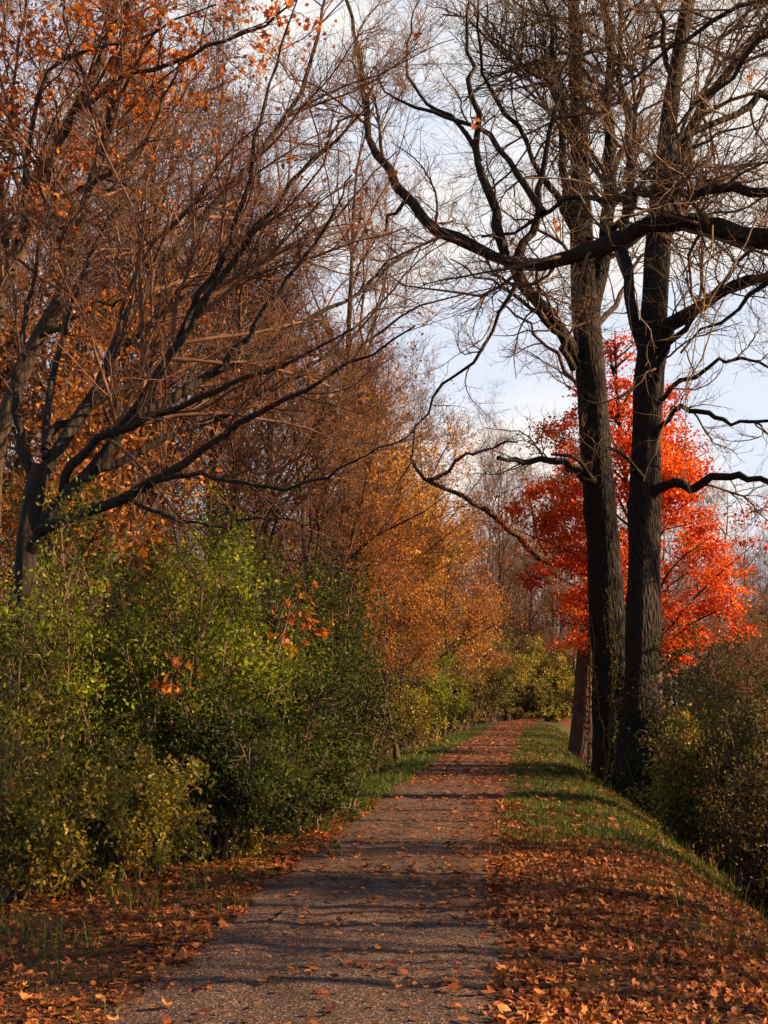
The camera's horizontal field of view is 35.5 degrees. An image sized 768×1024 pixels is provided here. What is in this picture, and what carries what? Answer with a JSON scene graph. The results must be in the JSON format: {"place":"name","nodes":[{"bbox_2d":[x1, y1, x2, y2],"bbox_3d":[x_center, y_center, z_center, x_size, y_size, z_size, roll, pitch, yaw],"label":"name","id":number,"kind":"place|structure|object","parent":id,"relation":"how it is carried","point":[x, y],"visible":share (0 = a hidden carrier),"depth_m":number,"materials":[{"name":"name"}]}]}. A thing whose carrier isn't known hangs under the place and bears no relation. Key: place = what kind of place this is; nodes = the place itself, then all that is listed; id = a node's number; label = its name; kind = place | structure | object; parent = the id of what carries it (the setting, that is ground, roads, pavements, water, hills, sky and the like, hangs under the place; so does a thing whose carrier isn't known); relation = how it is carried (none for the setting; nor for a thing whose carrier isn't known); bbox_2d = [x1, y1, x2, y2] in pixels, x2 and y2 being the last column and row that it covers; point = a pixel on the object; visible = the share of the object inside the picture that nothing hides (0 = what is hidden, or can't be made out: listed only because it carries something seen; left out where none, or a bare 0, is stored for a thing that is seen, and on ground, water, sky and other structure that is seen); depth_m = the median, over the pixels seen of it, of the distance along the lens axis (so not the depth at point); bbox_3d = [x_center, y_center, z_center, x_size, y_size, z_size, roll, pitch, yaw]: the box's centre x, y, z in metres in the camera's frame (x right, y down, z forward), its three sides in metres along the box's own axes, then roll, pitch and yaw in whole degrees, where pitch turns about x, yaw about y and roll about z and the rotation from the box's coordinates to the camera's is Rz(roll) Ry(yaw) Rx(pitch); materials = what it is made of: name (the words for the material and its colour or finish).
{"place":"outdoors","nodes":[
{"label":"outdoors","id":0,"kind":"place"},
{"bbox_2d":[98,717,570,1023],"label":"gravel path","id":1,"kind":"structure","parent":0,"point":[295,1000],"depth_m":8.06,"materials":[{"name":"grey gravel"}]},
{"bbox_2d":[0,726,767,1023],"bbox_3d":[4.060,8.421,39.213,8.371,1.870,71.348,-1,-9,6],"label":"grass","id":2,"kind":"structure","parent":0,"point":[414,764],"depth_m":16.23,"materials":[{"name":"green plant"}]},
{"bbox_2d":[0,705,767,1023],"bbox_3d":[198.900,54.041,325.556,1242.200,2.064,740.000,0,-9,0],"label":"ground","id":3,"kind":"structure","parent":0,"point":[564,725],"depth_m":7.93,"materials":[{"name":"brown plant"}]},
{"bbox_2d":[0,586,88,876],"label":"shrub","id":4,"kind":"object","parent":3,"relation":"on","point":[36,695],"visible":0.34,"depth_m":12.17,"materials":[{"name":"green plant"}]},
{"bbox_2d":[0,699,133,906],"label":"shrub","id":5,"kind":"object","parent":3,"relation":"on","point":[31,827],"visible":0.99,"depth_m":10.42,"materials":[{"name":"green plant"}]},
{"bbox_2d":[0,474,160,876],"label":"shrub","id":6,"kind":"object","parent":3,"relation":"on","point":[71,688],"visible":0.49,"depth_m":12.89,"materials":[{"name":"green plant"}]},
{"bbox_2d":[0,473,196,854],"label":"shrub","id":7,"kind":"object","parent":3,"relation":"on","point":[79,539],"visible":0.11,"depth_m":16.23,"materials":[{"name":"green plant"}]},
{"bbox_2d":[0,77,201,604],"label":"bare tree","id":8,"kind":"object","parent":3,"relation":"on","point":[1,575],"visible":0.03,"depth_m":36.18,"materials":[{"name":"brown plant"}]},
{"bbox_2d":[23,0,198,719],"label":"bare tree","id":9,"kind":"object","parent":3,"relation":"on","point":[125,369],"visible":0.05,"depth_m":35.54,"materials":[{"name":"brown plant"}]},
{"bbox_2d":[0,323,230,653],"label":"autumn tree","id":10,"kind":"object","parent":3,"relation":"on","point":[169,538],"visible":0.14,"depth_m":27.05,"materials":[{"name":"orange plant"}]},
{"bbox_2d":[0,264,232,688],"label":"autumn tree","id":11,"kind":"object","parent":3,"relation":"on","point":[72,451],"visible":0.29,"depth_m":20.38,"materials":[{"name":"orange plant"}]},
{"bbox_2d":[0,0,253,493],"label":"bare tree","id":12,"kind":"object","parent":3,"relation":"on","point":[4,374],"visible":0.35,"depth_m":22.20,"materials":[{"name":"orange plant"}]},
{"bbox_2d":[5,3,251,732],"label":"bare tree","id":13,"kind":"object","parent":3,"relation":"on","point":[119,364],"visible":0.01,"depth_m":42.49,"materials":[{"name":"brown plant"}]},
{"bbox_2d":[41,724,219,882],"bbox_3d":[-2.418,2.763,11.338,1.785,1.504,1.555,0,-9,0],"label":"shrub","id":14,"kind":"object","parent":3,"relation":"on","point":[143,839],"visible":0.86,"depth_m":11.17,"materials":[{"name":"green plant"}]},
{"bbox_2d":[104,504,169,741],"bbox_3d":[-2.872,1.938,13.767,0.768,4.164,0.826,0,-9,0],"label":"maple sapling","id":15,"kind":"object","parent":3,"relation":"on","point":[138,544],"visible":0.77,"depth_m":14.07,"materials":[{"name":"orange plant"}]},
{"bbox_2d":[0,0,277,525],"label":"orange tree","id":16,"kind":"object","parent":3,"relation":"on","point":[45,324],"visible":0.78,"depth_m":17.82,"materials":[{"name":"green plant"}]},
{"bbox_2d":[2,127,284,736],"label":"bare tree","id":17,"kind":"object","parent":3,"relation":"on","point":[134,369],"visible":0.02,"depth_m":43.93,"materials":[{"name":"brown plant"}]},
{"bbox_2d":[0,0,324,557],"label":"bare tree","id":18,"kind":"object","parent":3,"relation":"on","point":[39,308],"visible":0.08,"depth_m":28.37,"materials":[{"name":"brown plant"}]},
{"bbox_2d":[0,0,332,330],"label":"orange tree","id":19,"kind":"object","parent":3,"relation":"on","point":[79,15],"visible":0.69,"depth_m":18.42,"materials":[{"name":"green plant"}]},
{"bbox_2d":[0,0,338,724],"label":"bare tree","id":20,"kind":"object","parent":3,"relation":"on","point":[191,298],"visible":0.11,"depth_m":27.99,"materials":[{"name":"brown plant"}]},
{"bbox_2d":[140,639,204,809],"bbox_3d":[-2.180,2.467,12.170,0.651,2.370,0.617,0,-9,0],"label":"maple sapling","id":21,"kind":"object","parent":3,"relation":"on","point":[165,684],"visible":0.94,"depth_m":12.34,"materials":[{"name":"orange plant"}]},
{"bbox_2d":[0,0,377,722],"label":"bare tree","id":22,"kind":"object","parent":3,"relation":"on","point":[160,384],"visible":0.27,"depth_m":25.06,"materials":[{"name":"brown plant"}]},
{"bbox_2d":[43,466,344,849],"bbox_3d":[-2.270,1.789,14.046,3.290,4.330,3.187,5,-10,-27],"label":"shrub","id":23,"kind":"object","parent":3,"relation":"on","point":[217,641],"visible":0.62,"depth_m":13.76,"materials":[{"name":"green plant"}]},
{"bbox_2d":[49,0,355,635],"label":"bare tree","id":24,"kind":"object","parent":3,"relation":"on","point":[232,23],"visible":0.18,"depth_m":32.13,"materials":[{"name":"brown plant"}]},
{"bbox_2d":[111,477,349,758],"bbox_3d":[-2.084,1.884,16.532,3.248,4.964,3.002,0,-9,0],"label":"shrub","id":25,"kind":"object","parent":3,"relation":"on","point":[254,585],"visible":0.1,"depth_m":16.48,"materials":[{"name":"green plant"}]},
{"bbox_2d":[117,659,344,861],"bbox_3d":[-1.634,2.650,12.722,2.564,2.129,1.824,0,-9,0],"label":"shrub","id":26,"kind":"object","parent":3,"relation":"on","point":[224,759],"visible":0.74,"depth_m":12.44,"materials":[{"name":"green plant"}]},
{"bbox_2d":[175,760,286,861],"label":"shrub","id":27,"kind":"object","parent":3,"relation":"on","point":[249,841],"visible":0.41,"depth_m":12.50,"materials":[{"name":"green plant"}]},
{"bbox_2d":[0,0,497,868],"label":"spreading tree","id":28,"kind":"object","parent":3,"relation":"on","point":[34,520],"visible":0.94,"depth_m":15.18,"materials":[{"name":"brown plant"}]},
{"bbox_2d":[173,78,335,605],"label":"bare tree","id":29,"kind":"object","parent":3,"relation":"on","point":[247,142],"visible":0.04,"depth_m":48.50,"materials":[{"name":"brown plant"}]},
{"bbox_2d":[78,1,452,626],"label":"bare tree","id":30,"kind":"object","parent":3,"relation":"on","point":[235,465],"visible":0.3,"depth_m":28.91,"materials":[{"name":"brown plant"}]},
{"bbox_2d":[186,11,399,621],"bbox_3d":[-3.943,-4.419,38.206,7.099,25.125,10.685,5,-10,-28],"label":"bare tree","id":31,"kind":"object","parent":3,"relation":"on","point":[268,433],"visible":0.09,"depth_m":37.15,"materials":[{"name":"brown plant"}]},
{"bbox_2d":[215,524,375,826],"bbox_3d":[-1.486,2.202,16.234,2.766,4.134,2.777,0,-9,0],"label":"shrub","id":32,"kind":"object","parent":3,"relation":"on","point":[315,686],"visible":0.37,"depth_m":16.01,"materials":[{"name":"green plant"}]},
{"bbox_2d":[263,580,333,826],"bbox_3d":[-1.095,2.456,14.998,0.927,3.186,0.705,0,-9,0],"label":"maple sapling","id":33,"kind":"object","parent":3,"relation":"on","point":[327,629],"visible":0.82,"depth_m":15.18,"materials":[{"name":"orange plant"}]},
{"bbox_2d":[257,732,375,834],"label":"shrub","id":34,"kind":"object","parent":3,"relation":"on","point":[329,806],"visible":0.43,"depth_m":14.75,"materials":[{"name":"green plant"}]},
{"bbox_2d":[200,279,445,663],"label":"bare tree","id":35,"kind":"object","parent":3,"relation":"on","point":[294,538],"visible":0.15,"depth_m":42.15,"materials":[{"name":"brown plant"}]},
{"bbox_2d":[241,529,416,805],"bbox_3d":[-0.957,2.413,18.431,2.928,4.346,3.056,0,-9,0],"label":"shrub","id":36,"kind":"object","parent":3,"relation":"on","point":[367,703],"visible":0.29,"depth_m":18.07,"materials":[{"name":"green plant"}]},
{"bbox_2d":[314,736,370,820],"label":"shrub","id":37,"kind":"object","parent":3,"relation":"on","point":[353,787],"visible":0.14,"depth_m":16.56,"materials":[{"name":"green plant"}]},
{"bbox_2d":[162,176,524,664],"bbox_3d":[-1.674,-1.227,32.250,10.938,16.701,8.268,-2,-9,12],"label":"bare tree","id":38,"kind":"object","parent":3,"relation":"on","point":[325,515],"visible":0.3,"depth_m":31.97,"materials":[{"name":"brown plant"}]},
{"bbox_2d":[238,355,492,675],"bbox_3d":[-0.855,1.216,36.256,8.217,12.690,6.648,4,-10,-23],"label":"autumn tree","id":39,"kind":"object","parent":3,"relation":"on","point":[385,473],"visible":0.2,"depth_m":35.99,"materials":[{"name":"orange plant"}]},
{"bbox_2d":[242,166,489,647],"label":"bare tree","id":40,"kind":"object","parent":3,"relation":"on","point":[361,311],"visible":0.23,"depth_m":52.41,"materials":[{"name":"brown plant"}]},
{"bbox_2d":[339,647,399,774],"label":"shrub","id":41,"kind":"object","parent":3,"relation":"on","point":[384,749],"visible":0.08,"depth_m":26.29,"materials":[{"name":"green plant"}]},
{"bbox_2d":[256,357,493,644],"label":"bare tree","id":42,"kind":"object","parent":3,"relation":"on","point":[443,597],"visible":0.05,"depth_m":58.07,"materials":[{"name":"brown plant"}]},
{"bbox_2d":[314,369,439,648],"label":"bare tree","id":43,"kind":"object","parent":3,"relation":"on","point":[390,442],"depth_m":66.26,"materials":[{"name":"brown plant"}]},
{"bbox_2d":[214,0,552,652],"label":"bare tree","id":44,"kind":"object","parent":3,"relation":"on","point":[351,262],"visible":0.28,"depth_m":42.36,"materials":[{"name":"brown plant"}]},
{"bbox_2d":[0,719,767,1023],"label":"fallen leaves","id":45,"kind":"object","parent":3,"relation":"on","point":[604,926],"visible":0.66,"depth_m":8.95,"materials":[{"name":"orange plant"}]},
{"bbox_2d":[0,368,767,762],"bbox_3d":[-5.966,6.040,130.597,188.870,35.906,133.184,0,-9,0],"label":"woods","id":46,"kind":"object","parent":3,"relation":"on","point":[520,606],"visible":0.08,"depth_m":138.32,"materials":[{"name":"brown plant"}]},
{"bbox_2d":[0,470,767,725],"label":"thicket foliage","id":47,"kind":"object","parent":3,"relation":"on","point":[458,618],"depth_m":52.49,"materials":[{"name":"orange plant"}]},
{"bbox_2d":[335,517,450,775],"bbox_3d":[-0.035,3.064,26.931,2.454,5.806,3.008,-6,-11,33],"label":"autumn tree","id":48,"kind":"object","parent":3,"relation":"on","point":[424,647],"visible":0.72,"depth_m":26.94,"materials":[{"name":"orange plant"}]},
{"bbox_2d":[314,478,471,760],"bbox_3d":[0.125,3.125,33.823,3.671,7.815,4.499,-7,-11,36],"label":"autumn tree","id":49,"kind":"object","parent":3,"relation":"on","point":[396,752],"visible":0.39,"depth_m":33.78,"materials":[{"name":"orange plant"}]},
{"bbox_2d":[350,607,437,757],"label":"shrub","id":50,"kind":"object","parent":3,"relation":"on","point":[401,705],"visible":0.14,"depth_m":35.22,"materials":[{"name":"green plant"}]},
{"bbox_2d":[271,263,524,631],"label":"bare tree","id":51,"kind":"object","parent":3,"relation":"on","point":[493,461],"visible":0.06,"depth_m":68.38,"materials":[{"name":"brown plant"}]},
{"bbox_2d":[304,399,496,746],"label":"autumn tree","id":52,"kind":"object","parent":3,"relation":"on","point":[441,559],"visible":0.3,"depth_m":50.10,"materials":[{"name":"orange plant"}]},
{"bbox_2d":[389,673,449,749],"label":"shrub","id":53,"kind":"object","parent":3,"relation":"on","point":[416,707],"visible":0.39,"depth_m":43.05,"materials":[{"name":"green plant"}]},
{"bbox_2d":[397,342,450,628],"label":"bare tree","id":54,"kind":"object","parent":3,"relation":"on","point":[421,382],"visible":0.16,"depth_m":122.69,"materials":[{"name":"brown plant"}]},
{"bbox_2d":[383,631,476,741],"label":"shrub","id":55,"kind":"object","parent":3,"relation":"on","point":[436,694],"visible":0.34,"depth_m":53.31,"materials":[{"name":"green plant"}]},
{"bbox_2d":[362,423,532,737],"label":"autumn tree","id":56,"kind":"object","parent":3,"relation":"on","point":[457,601],"visible":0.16,"depth_m":61.32,"materials":[{"name":"orange plant"}]},
{"bbox_2d":[399,513,512,736],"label":"autumn tree","id":57,"kind":"object","parent":3,"relation":"on","point":[492,608],"visible":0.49,"depth_m":55.40,"materials":[{"name":"orange plant"}]},
{"bbox_2d":[415,633,499,733],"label":"shrub","id":58,"kind":"object","parent":3,"relation":"on","point":[466,713],"visible":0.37,"depth_m":64.86,"materials":[{"name":"green plant"}]},
{"bbox_2d":[419,515,505,694],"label":"autumn tree","id":59,"kind":"object","parent":3,"relation":"on","point":[465,652],"visible":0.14,"depth_m":71.91,"materials":[{"name":"orange plant"}]},
{"bbox_2d":[444,587,517,726],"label":"autumn tree","id":60,"kind":"object","parent":3,"relation":"on","point":[491,653],"visible":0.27,"depth_m":83.44,"materials":[{"name":"yellow plant"}]},
{"bbox_2d":[453,634,523,723],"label":"shrub","id":61,"kind":"object","parent":3,"relation":"on","point":[503,695],"visible":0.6,"depth_m":98.30,"materials":[{"name":"green plant"}]},
{"bbox_2d":[448,414,545,714],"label":"bare tree","id":62,"kind":"object","parent":3,"relation":"on","point":[507,467],"visible":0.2,"depth_m":145.81,"materials":[{"name":"brown plant"}]},
{"bbox_2d":[459,373,547,720],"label":"bare tree","id":63,"kind":"object","parent":3,"relation":"on","point":[514,563],"visible":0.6,"depth_m":121.53,"materials":[{"name":"brown plant"}]},
{"bbox_2d":[243,0,767,513],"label":"overhanging tree","id":64,"kind":"object","parent":3,"relation":"on","point":[703,226],"visible":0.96,"depth_m":22.45,"materials":[{"name":"brown plant"}]},
{"bbox_2d":[472,626,562,720],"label":"shrub","id":65,"kind":"object","parent":3,"relation":"on","point":[525,663],"visible":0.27,"depth_m":114.36,"materials":[{"name":"green plant"}]},
{"bbox_2d":[493,453,565,718],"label":"bare tree","id":66,"kind":"object","parent":3,"relation":"on","point":[551,586],"visible":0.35,"depth_m":133.14,"materials":[{"name":"brown plant"}]},
{"bbox_2d":[488,403,579,673],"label":"bare tree","id":67,"kind":"object","parent":3,"relation":"on","point":[544,564],"visible":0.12,"depth_m":138.35,"materials":[{"name":"brown plant"}]},
{"bbox_2d":[486,435,582,700],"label":"bare tree","id":68,"kind":"object","parent":3,"relation":"on","point":[522,608],"visible":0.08,"depth_m":129.79,"materials":[{"name":"brown plant"}]},
{"bbox_2d":[506,672,565,718],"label":"shrub","id":69,"kind":"object","parent":3,"relation":"on","point":[530,704],"visible":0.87,"depth_m":108.25,"materials":[{"name":"green plant"}]},
{"bbox_2d":[512,632,576,716],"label":"shrub","id":70,"kind":"object","parent":3,"relation":"on","point":[561,679],"visible":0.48,"depth_m":121.78,"materials":[{"name":"green plant"}]},
{"bbox_2d":[529,705,571,722],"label":"shrub","id":71,"kind":"object","parent":3,"relation":"on","point":[550,714],"visible":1,"depth_m":98.30,"materials":[{"name":"green plant"}]},
{"bbox_2d":[407,19,694,764],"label":"old tree","id":72,"kind":"object","parent":3,"relation":"on","point":[578,745],"visible":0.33,"depth_m":43.05,"materials":[{"name":"brown plant"}]},
{"bbox_2d":[537,523,582,716],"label":"bare tree","id":73,"kind":"object","parent":3,"relation":"on","point":[571,653],"visible":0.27,"depth_m":116.55,"materials":[{"name":"brown plant"}]},
{"bbox_2d":[562,661,575,717],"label":"shrub","id":74,"kind":"object","parent":3,"relation":"on","point":[572,671],"visible":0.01,"depth_m":115.42,"materials":[{"name":"green plant"}]},
{"bbox_2d":[405,0,767,784],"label":"old tree","id":75,"kind":"object","parent":3,"relation":"on","point":[603,540],"visible":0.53,"depth_m":30.31,"materials":[{"name":"brown plant"}]},
{"bbox_2d":[581,588,624,782],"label":"climbing vine","id":76,"kind":"object","parent":75,"relation":"attached to","point":[611,696],"visible":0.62,"depth_m":29.28,"materials":[{"name":"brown plant"}]},
{"bbox_2d":[417,0,767,825],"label":"old tree","id":77,"kind":"object","parent":3,"relation":"on","point":[643,580],"visible":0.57,"depth_m":28.32,"materials":[{"name":"brown plant"}]},
{"bbox_2d":[559,444,665,638],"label":"bare tree","id":78,"kind":"object","parent":3,"relation":"on","point":[572,542],"visible":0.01,"depth_m":146.26,"materials":[{"name":"brown plant"}]},
{"bbox_2d":[492,327,767,680],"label":"red maple","id":79,"kind":"object","parent":3,"relation":"on","point":[673,459],"visible":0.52,"depth_m":37.57,"materials":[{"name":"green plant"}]},
{"bbox_2d":[569,476,736,700],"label":"bare tree","id":80,"kind":"object","parent":3,"relation":"on","point":[670,550],"visible":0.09,"depth_m":71.27,"materials":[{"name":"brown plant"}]},
{"bbox_2d":[607,612,751,847],"bbox_3d":[6.596,4.825,26.586,3.174,5.131,3.805,-2,-9,15],"label":"shrub","id":81,"kind":"object","parent":3,"relation":"on","point":[662,717],"visible":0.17,"depth_m":26.25,"materials":[{"name":"olive-yellow autumn leaf"},{"name":"dark twig bark"}]},
{"bbox_2d":[621,685,738,857],"bbox_3d":[5.139,4.381,20.414,1.875,2.895,2.110,-6,-11,35],"label":"shrub","id":82,"kind":"object","parent":3,"relation":"on","point":[670,790],"visible":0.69,"depth_m":20.24,"materials":[{"name":"green plant"}]},
{"bbox_2d":[639,652,767,893],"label":"shrub","id":83,"kind":"object","parent":3,"relation":"on","point":[722,860],"visible":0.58,"depth_m":19.92,"materials":[{"name":"green plant"}]},
{"bbox_2d":[661,497,761,702],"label":"bare tree","id":84,"kind":"object","parent":3,"relation":"on","point":[709,621],"visible":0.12,"depth_m":83.56,"materials":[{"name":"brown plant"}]},
{"bbox_2d":[661,431,767,683],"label":"bare tree","id":85,"kind":"object","parent":3,"relation":"on","point":[726,534],"visible":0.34,"depth_m":57.85,"materials":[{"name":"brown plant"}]},
{"bbox_2d":[666,541,767,730],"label":"bare tree","id":86,"kind":"object","parent":3,"relation":"on","point":[762,642],"visible":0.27,"depth_m":39.58,"materials":[{"name":"brown plant"}]},
{"bbox_2d":[675,590,767,801],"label":"shrub","id":87,"kind":"object","parent":3,"relation":"on","point":[764,613],"visible":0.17,"depth_m":29.64,"materials":[{"name":"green plant"}]},
{"bbox_2d":[683,722,767,918],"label":"shrub","id":88,"kind":"object","parent":3,"relation":"on","point":[757,830],"visible":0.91,"depth_m":14.59,"materials":[{"name":"green plant"}]},
{"bbox_2d":[730,441,767,626],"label":"bare tree","id":89,"kind":"object","parent":3,"relation":"on","point":[760,590],"visible":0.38,"depth_m":67.32,"materials":[{"name":"brown plant"}]},
{"bbox_2d":[0,0,767,703],"label":"sky","id":90,"kind":"structure","parent":0,"point":[748,398],"materials":[{"name":"white"}]}
]}

